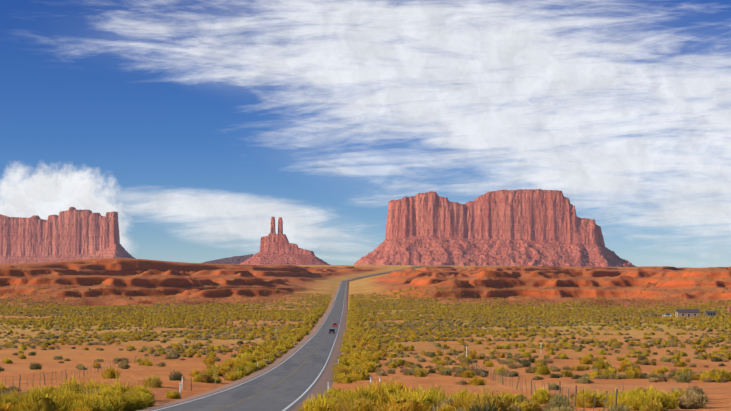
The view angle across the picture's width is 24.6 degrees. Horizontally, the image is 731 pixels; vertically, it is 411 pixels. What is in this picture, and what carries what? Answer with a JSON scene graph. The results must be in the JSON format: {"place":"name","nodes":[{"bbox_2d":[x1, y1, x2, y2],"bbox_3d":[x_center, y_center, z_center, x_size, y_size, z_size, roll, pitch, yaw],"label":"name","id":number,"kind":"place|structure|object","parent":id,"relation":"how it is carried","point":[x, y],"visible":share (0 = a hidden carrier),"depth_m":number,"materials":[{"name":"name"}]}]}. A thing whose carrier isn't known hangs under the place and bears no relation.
{"place":"outdoors","nodes":[
{"label":"outdoors","id":0,"kind":"place"},
{"bbox_2d":[203,254,252,263],"bbox_3d":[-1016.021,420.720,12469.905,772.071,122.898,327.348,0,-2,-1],"label":"ridge","id":1,"kind":"structure","parent":0,"point":[235,260],"depth_m":12491.98,"materials":[{"name":"stone"}]},
{"bbox_2d":[193,340,381,382],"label":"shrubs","id":2,"kind":"object","parent":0,"point":[260,364],"depth_m":246.95,"materials":[{"name":"green plant"}]},
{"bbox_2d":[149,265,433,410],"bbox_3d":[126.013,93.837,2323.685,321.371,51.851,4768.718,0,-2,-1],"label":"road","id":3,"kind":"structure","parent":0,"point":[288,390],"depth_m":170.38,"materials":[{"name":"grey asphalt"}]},
{"bbox_2d":[154,282,341,410],"bbox_3d":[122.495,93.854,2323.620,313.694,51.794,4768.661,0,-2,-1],"label":"edge line","id":4,"kind":"object","parent":3,"relation":"on","point":[247,381],"visible":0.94,"depth_m":174.63,"materials":[{"name":"white paint"}]},
{"bbox_2d":[215,296,340,410],"bbox_3d":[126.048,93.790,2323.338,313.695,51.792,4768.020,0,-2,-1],"label":"line","id":5,"kind":"object","parent":3,"relation":"on","point":[279,381],"visible":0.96,"depth_m":164.78,"materials":[{"name":"orange paint"}]},
{"bbox_2d":[282,288,345,410],"bbox_3d":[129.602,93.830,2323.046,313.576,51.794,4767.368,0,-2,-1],"label":"edge line","id":6,"kind":"object","parent":3,"relation":"on","point":[287,407],"visible":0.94,"depth_m":174.53,"materials":[{"name":"white paint"}]},
{"bbox_2d":[329,328,334,333],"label":"dark car","id":7,"kind":"object","parent":3,"relation":"on","point":[331,330],"visible":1,"depth_m":544.32,"materials":[{"name":"grey paint"}]},
{"bbox_2d":[137,265,446,410],"bbox_3d":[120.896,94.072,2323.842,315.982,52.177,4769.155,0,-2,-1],"label":"shoulder","id":8,"kind":"object","parent":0,"point":[298,345],"visible":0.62,"depth_m":241.99},
{"bbox_2d":[0,373,707,410],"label":"shrub","id":9,"kind":"object","parent":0,"point":[345,403],"depth_m":82.54,"materials":[{"name":"plant"}]},
{"bbox_2d":[0,258,730,410],"bbox_3d":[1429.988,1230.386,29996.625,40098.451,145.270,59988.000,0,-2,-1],"label":"ground","id":10,"kind":"structure","parent":0,"point":[238,280],"depth_m":1312.60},
{"bbox_2d":[0,207,135,263],"bbox_3d":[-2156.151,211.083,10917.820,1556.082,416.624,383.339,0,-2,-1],"label":"butte","id":11,"kind":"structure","parent":10,"relation":"on","point":[72,233],"depth_m":10984.64,"materials":[{"name":"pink rock"}]},
{"bbox_2d":[1,323,251,387],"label":"fence","id":12,"kind":"object","parent":10,"relation":"on","point":[108,366],"visible":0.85,"depth_m":204.12,"materials":[{"name":"brown wood"}]},
{"bbox_2d":[213,365,217,387],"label":"object marker","id":13,"kind":"object","parent":10,"relation":"on","point":[215,372],"visible":1,"depth_m":162.10,"materials":[{"name":"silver metal"}]},
{"bbox_2d":[239,217,329,264],"bbox_3d":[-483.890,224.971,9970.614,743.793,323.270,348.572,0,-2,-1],"label":"butte spires","id":14,"kind":"object","parent":10,"relation":"on","point":[277,249],"visible":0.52,"depth_m":9984.93,"materials":[{"name":"red stone"}]},
{"bbox_2d":[333,364,337,386],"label":"object marker","id":15,"kind":"object","parent":10,"relation":"on","point":[335,371],"visible":0.96,"depth_m":165.21,"materials":[{"name":"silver metal"}]},
{"bbox_2d":[0,383,687,410],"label":"bushes","id":16,"kind":"object","parent":10,"relation":"on","point":[629,398],"depth_m":93.24,"materials":[{"name":"plant"}]},
{"bbox_2d":[354,189,636,266],"bbox_3d":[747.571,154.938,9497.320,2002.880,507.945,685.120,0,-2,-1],"label":"mesa","id":17,"kind":"structure","parent":10,"relation":"on","point":[528,227],"depth_m":9534.94,"materials":[{"name":"red stone"}]},
{"bbox_2d":[408,325,617,410],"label":"fence","id":18,"kind":"object","parent":10,"relation":"on","point":[595,393],"visible":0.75,"depth_m":124.00,"materials":[{"name":"brown wood"}]},
{"bbox_2d":[559,381,730,395],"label":"fence","id":19,"kind":"object","parent":10,"relation":"on","point":[560,387],"visible":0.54,"depth_m":116.91,"materials":[{"name":"brown wood"}]},
{"bbox_2d":[675,309,699,316],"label":"house","id":20,"kind":"structure","parent":10,"relation":"on","point":[687,312],"depth_m":841.76,"materials":[{"name":"beige"}]},
{"bbox_2d":[704,310,716,316],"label":"shed","id":21,"kind":"structure","parent":10,"relation":"on","point":[710,313],"depth_m":849.08,"materials":[{"name":"grey"}]},
{"bbox_2d":[0,269,730,329],"bbox_3d":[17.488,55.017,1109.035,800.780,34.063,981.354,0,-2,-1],"label":"shrub","id":22,"kind":"object","parent":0,"point":[264,316],"depth_m":886.39,"materials":[{"name":"green plant"}]},
{"bbox_2d":[0,326,730,359],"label":"shrub","id":23,"kind":"object","parent":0,"point":[279,341],"depth_m":436.64,"materials":[{"name":"green plant"}]},
{"bbox_2d":[0,349,730,387],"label":"shrub","id":24,"kind":"object","parent":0,"point":[707,376],"depth_m":221.13,"materials":[{"name":"green plant"}]},
{"bbox_2d":[0,0,730,267],"label":"sky","id":25,"kind":"structure","parent":0,"point":[198,123],"materials":[{"name":"blue"}]},
{"bbox_2d":[291,265,441,410],"bbox_3d":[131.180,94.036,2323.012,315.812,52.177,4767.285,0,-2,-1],"label":"shoulder","id":26,"kind":"object","parent":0,"point":[321,387],"visible":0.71,"depth_m":258.78}
]}

